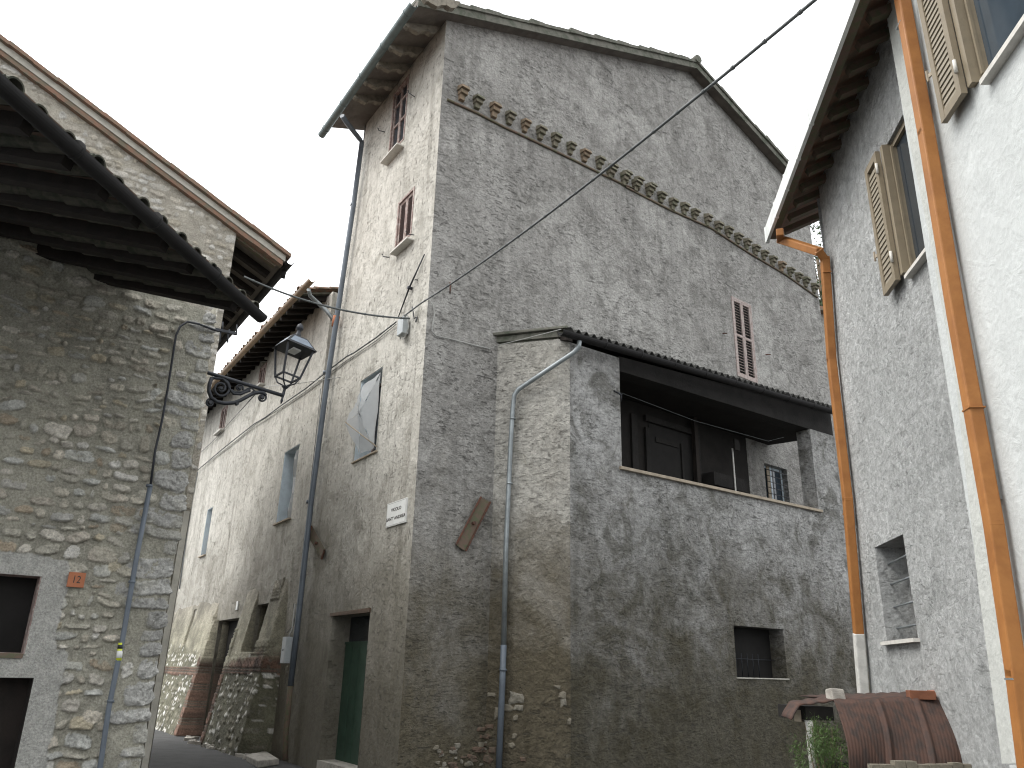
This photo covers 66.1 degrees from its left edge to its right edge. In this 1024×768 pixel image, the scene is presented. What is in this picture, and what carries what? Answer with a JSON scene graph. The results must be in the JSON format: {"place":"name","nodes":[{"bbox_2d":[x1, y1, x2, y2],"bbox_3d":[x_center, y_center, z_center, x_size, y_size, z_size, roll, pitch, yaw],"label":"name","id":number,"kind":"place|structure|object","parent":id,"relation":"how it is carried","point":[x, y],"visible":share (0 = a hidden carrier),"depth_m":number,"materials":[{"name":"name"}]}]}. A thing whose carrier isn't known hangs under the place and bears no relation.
{"place":"outdoors","nodes":[
{"label":"outdoors","id":0,"kind":"place"},
{"bbox_2d":[149,729,303,767],"bbox_3d":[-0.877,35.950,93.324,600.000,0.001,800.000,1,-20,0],"label":"road","id":1,"kind":"structure","parent":0,"point":[169,751],"depth_m":14.56,"materials":[{"name":"grey asphalt"}]},
{"bbox_2d":[0,70,267,767],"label":"stone house","id":2,"kind":"structure","parent":1,"relation":"on","point":[107,332],"depth_m":7.60,"materials":[{"name":"grey stone"}]},
{"bbox_2d":[0,677,33,767],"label":"cellar door","id":3,"kind":"structure","parent":2,"relation":"in","point":[15,693],"depth_m":7.11,"materials":[{"name":"brown wood"}]},
{"bbox_2d":[0,573,41,653],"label":"window","id":4,"kind":"structure","parent":2,"relation":"in","point":[18,593],"depth_m":7.33,"materials":[{"name":"black glass"}]},
{"bbox_2d":[66,572,85,587],"bbox_3d":[-4.120,1.852,7.442,0.144,0.137,0.026,15,-24,-33],"label":"number plate","id":5,"kind":"object","parent":2,"relation":"attached to","point":[76,579],"visible":1,"depth_m":7.43,"materials":[{"name":"ceramic"}]},
{"bbox_2d":[215,322,237,342],"bbox_3d":[-4.430,-0.795,12.015,0.454,0.342,0.050,13,-23,-28],"label":"insulator","id":6,"kind":"object","parent":2,"relation":"attached to","point":[227,332],"visible":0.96,"depth_m":12.03,"materials":[{"name":"black metal"}]},
{"bbox_2d":[205,323,316,406],"bbox_3d":[-3.489,-0.303,10.797,1.490,1.513,0.477,18,-26,-39],"label":"street lamp","id":7,"kind":"object","parent":2,"relation":"attached to","point":[296,345],"visible":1,"depth_m":10.90,"materials":[{"name":"black metal"}]},
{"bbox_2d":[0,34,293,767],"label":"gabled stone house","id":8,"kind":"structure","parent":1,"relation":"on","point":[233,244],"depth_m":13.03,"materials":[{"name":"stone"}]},
{"bbox_2d":[183,736,253,758],"bbox_3d":[-5.946,7.465,16.146,0.582,0.113,5.544,16,-25,-34],"label":"rubble","id":9,"kind":"object","parent":1,"relation":"on","point":[191,740],"visible":0.34,"depth_m":16.38,"materials":[{"name":"stone"}]},
{"bbox_2d":[155,279,339,759],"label":"row house","id":10,"kind":"structure","parent":1,"relation":"on","point":[225,680],"depth_m":19.05,"materials":[{"name":"paint"}]},
{"bbox_2d":[179,472,197,588],"bbox_3d":[-10.301,4.615,25.047,0.039,3.726,0.282,14,-24,-31],"label":"cable","id":11,"kind":"object","parent":10,"relation":"attached to","point":[185,543],"visible":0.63,"depth_m":24.80,"materials":[{"name":"black rubber"}]},
{"bbox_2d":[219,405,227,428],"bbox_3d":[-8.879,1.102,24.347,0.140,0.805,0.660,14,-24,-31],"label":"window","id":12,"kind":"structure","parent":10,"relation":"in","point":[224,411],"depth_m":24.36,"materials":[{"name":"brown wood"}]},
{"bbox_2d":[201,395,254,451],"bbox_3d":[-6.556,1.119,18.470,0.679,3.377,16.411,10,-22,-22],"label":"cable","id":13,"kind":"object","parent":10,"relation":"attached to","point":[233,418],"visible":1,"depth_m":22.45,"materials":[{"name":"grey rubber"}]},
{"bbox_2d":[223,621,237,667],"bbox_3d":[-6.627,7.024,18.775,0.029,2.651,2.115,14,-24,-31],"label":"door","id":14,"kind":"structure","parent":10,"relation":"in","point":[232,625],"depth_m":19.72,"materials":[{"name":"wood"}]},
{"bbox_2d":[258,362,266,382],"bbox_3d":[-6.766,-0.202,21.483,0.140,0.624,0.572,14,-24,-31],"label":"window","id":15,"kind":"structure","parent":10,"relation":"in","point":[262,372],"depth_m":21.48,"materials":[{"name":"brown wood"}]},
{"bbox_2d":[287,449,298,517],"bbox_3d":[-4.819,2.228,17.426,0.079,1.577,0.455,14,-24,-31],"label":"torn net","id":16,"kind":"object","parent":10,"relation":"hanging from","point":[294,477],"visible":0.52,"depth_m":17.59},
{"bbox_2d":[198,321,396,469],"bbox_3d":[-6.163,0.815,19.890,0.036,0.227,14.674,14,-24,-31],"label":"cable","id":17,"kind":"object","parent":10,"relation":"attached to","point":[305,388],"visible":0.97,"depth_m":17.68,"materials":[{"name":"grey rubber"}]},
{"bbox_2d":[208,324,396,462],"bbox_3d":[-5.799,0.682,19.408,0.017,0.231,13.344,14,-24,-31],"label":"cable","id":18,"kind":"object","parent":10,"relation":"attached to","point":[309,388],"visible":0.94,"depth_m":17.59,"materials":[{"name":"metal"}]},
{"bbox_2d":[246,751,278,767],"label":"stone slab","id":19,"kind":"structure","parent":1,"relation":"on","point":[262,759],"depth_m":13.69,"materials":[{"name":"stone"}]},
{"bbox_2d":[280,0,870,767],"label":"tall house","id":20,"kind":"structure","parent":1,"relation":"on","point":[488,132],"depth_m":15.43,"materials":[{"name":"paint"}]},
{"bbox_2d":[280,637,292,662],"bbox_3d":[-4.219,5.006,14.807,0.186,0.471,0.220,14,-24,-31],"label":"meter box","id":21,"kind":"object","parent":20,"relation":"attached to","point":[286,649],"visible":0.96,"depth_m":14.73,"materials":[{"name":"grey plastic"}]},
{"bbox_2d":[288,604,295,636],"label":"cable","id":22,"kind":"object","parent":21,"relation":"attached to","point":[292,620],"visible":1,"depth_m":15.20,"materials":[{"name":"metal"}]},
{"bbox_2d":[287,389,320,632],"bbox_3d":[-4.245,2.485,16.149,0.014,5.006,0.416,14,-24,-31],"label":"cable","id":23,"kind":"object","parent":20,"relation":"attached to","point":[310,484],"visible":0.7,"depth_m":16.32,"materials":[{"name":"grey rubber"}]},
{"bbox_2d":[335,616,369,764],"bbox_3d":[-2.471,5.026,13.019,0.119,2.304,1.595,14,-24,-31],"label":"door","id":24,"kind":"structure","parent":20,"relation":"in","point":[351,703],"depth_m":13.20,"materials":[{"name":"green wood"}]},
{"bbox_2d":[345,373,380,452],"bbox_3d":[-2.720,0.504,14.188,0.373,1.439,0.895,16,-24,-34],"label":"torn net","id":25,"kind":"object","parent":20,"relation":"hanging from","point":[364,413],"visible":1,"depth_m":14.24,"materials":[{"name":"white fabric"}]},
{"bbox_2d":[371,383,380,451],"bbox_3d":[-2.355,0.651,14.668,0.060,1.608,0.992,14,-24,-31],"label":"window","id":26,"kind":"structure","parent":20,"relation":"in","point":[376,427],"depth_m":14.97,"materials":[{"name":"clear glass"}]},
{"bbox_2d":[386,497,407,527],"bbox_3d":[-1.835,2.052,12.516,0.028,0.389,0.700,14,-24,-31],"label":"street sign","id":27,"kind":"object","parent":20,"relation":"attached to","point":[396,513],"visible":1,"depth_m":12.47,"materials":[{"name":"metal"}]},
{"bbox_2d":[388,74,409,151],"bbox_3d":[-2.340,-5.627,16.565,0.115,1.652,0.748,14,-24,-31],"label":"window","id":28,"kind":"structure","parent":20,"relation":"in","point":[399,108],"depth_m":16.65,"materials":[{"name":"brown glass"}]},
{"bbox_2d":[394,186,414,247],"bbox_3d":[-2.001,-3.142,15.019,0.125,1.044,0.705,14,-24,-31],"label":"window","id":29,"kind":"structure","parent":20,"relation":"in","point":[405,206],"depth_m":15.07,"materials":[{"name":"brown wood"}]},
{"bbox_2d":[397,306,417,338],"bbox_3d":[-1.810,-1.053,13.593,0.149,0.574,0.643,15,-24,-33],"label":"junction box","id":30,"kind":"object","parent":20,"relation":"attached to","point":[402,328],"visible":0.93,"depth_m":13.62,"materials":[{"name":"grey plastic"}]},
{"bbox_2d":[244,276,409,318],"bbox_3d":[-3.062,-1.418,13.149,2.762,0.399,0.041,7,-21,-15],"label":"cable","id":31,"kind":"object","parent":30,"relation":"attached to","point":[308,301],"visible":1,"depth_m":13.08,"materials":[{"name":"black rubber"}]},
{"bbox_2d":[263,329,560,386],"bbox_3d":[-3.357,-0.590,16.669,1.316,1.565,10.628,20,-27,-41],"label":"cable","id":32,"kind":"object","parent":20,"relation":"attached to","point":[495,345],"visible":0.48,"depth_m":13.92,"materials":[{"name":"metal"}]},
{"bbox_2d":[428,299,489,349],"bbox_3d":[-0.901,-0.988,13.541,1.331,0.644,0.021,17,-25,-36],"label":"cable","id":33,"kind":"object","parent":20,"relation":"attached to","point":[450,338],"visible":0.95,"depth_m":13.28,"materials":[{"name":"metal"}]},
{"bbox_2d":[402,0,816,316],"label":"cable","id":34,"kind":"object","parent":20,"relation":"attached to","point":[765,41],"visible":0.98,"depth_m":7.22,"materials":[{"name":"black rubber"}]},
{"bbox_2d":[731,296,757,383],"bbox_3d":[5.650,-1.078,19.235,0.805,2.100,0.090,17,-25,-36],"label":"window","id":35,"kind":"structure","parent":20,"relation":"in","point":[746,366],"depth_m":19.24,"materials":[{"name":"brown wood"}]},
{"bbox_2d":[764,465,789,500],"bbox_3d":[6.184,2.371,18.592,0.945,0.845,0.207,17,-25,-36],"label":"window","id":36,"kind":"structure","parent":20,"relation":"in","point":[773,477],"depth_m":18.67,"materials":[{"name":"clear glass"}]},
{"bbox_2d":[483,325,856,767],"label":"loggia annex","id":37,"kind":"object","parent":1,"relation":"on","point":[668,589],"visible":0.98,"depth_m":13.61,"materials":[{"name":"paint"}]},
{"bbox_2d":[648,423,693,481],"bbox_3d":[3.328,1.522,16.229,1.461,1.182,0.010,17,-25,-36],"label":"dark doorway","id":38,"kind":"structure","parent":37,"relation":"in","point":[666,459],"depth_m":16.20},
{"bbox_2d":[614,390,782,440],"bbox_3d":[3.881,0.703,15.445,5.166,0.346,0.165,16,-25,-35],"label":"clothes line","id":39,"kind":"object","parent":37,"relation":"attached to","point":[619,393],"visible":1,"depth_m":14.62,"materials":[{"name":"black metal"}]},
{"bbox_2d":[810,222,822,305],"bbox_3d":[13.784,2.504,33.080,6.810,21.940,6.224,1,-20,0],"label":"tree","id":40,"kind":"object","parent":1,"relation":"on","point":[817,261],"visible":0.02,"depth_m":35.60,"materials":[{"name":"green plant"}]},
{"bbox_2d":[786,712,848,767],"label":"bush","id":41,"kind":"object","parent":1,"relation":"on","point":[817,746],"visible":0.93,"depth_m":5.68,"materials":[{"name":"green plant"}]},
{"bbox_2d":[778,691,971,767],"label":"lean to","id":42,"kind":"object","parent":1,"relation":"on","point":[891,730],"visible":0.92,"depth_m":5.70,"materials":[{"name":"brown metal"}]},
{"bbox_2d":[825,688,845,701],"bbox_3d":[2.481,2.382,6.028,0.120,0.102,0.108,1,-20,0],"label":"stone block","id":43,"kind":"object","parent":42,"relation":"on","point":[833,693],"depth_m":5.99,"materials":[{"name":"stone"}]},
{"bbox_2d":[905,690,935,699],"bbox_3d":[3.103,2.361,5.975,0.180,0.064,0.120,-3,-21,12],"label":"brick","id":44,"kind":"object","parent":42,"relation":"on","point":[922,695],"visible":0.9,"depth_m":5.92,"materials":[{"name":"orange brick"}]},
{"bbox_2d":[764,0,1023,767],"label":"white house","id":45,"kind":"structure","parent":1,"relation":"on","point":[902,181],"depth_m":5.88,"materials":[{"name":"paint"}]},
{"bbox_2d":[864,121,924,295],"bbox_3d":[3.225,-1.545,6.380,0.186,1.272,1.271,1,-20,0],"label":"window","id":46,"kind":"structure","parent":45,"relation":"in","point":[895,156],"depth_m":6.61,"materials":[{"name":"beige wood"}]},
{"bbox_2d":[887,555,915,628],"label":"bars","id":47,"kind":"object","parent":45,"relation":"in","point":[904,556],"depth_m":6.86,"materials":[{"name":"metal"}]},
{"bbox_2d":[917,0,1023,123],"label":"window","id":48,"kind":"structure","parent":45,"relation":"in","point":[982,27],"depth_m":5.16,"materials":[{"name":"beige wood"}]},
{"bbox_2d":[0,0,844,376],"label":"sky","id":49,"kind":"structure","parent":0,"point":[237,95],"materials":[{"name":"white"}]},
{"bbox_2d":[820,306,842,408],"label":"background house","id":50,"kind":"structure","parent":0,"point":[822,314],"depth_m":26.27,"materials":[{"name":"ceramic"}]}
]}

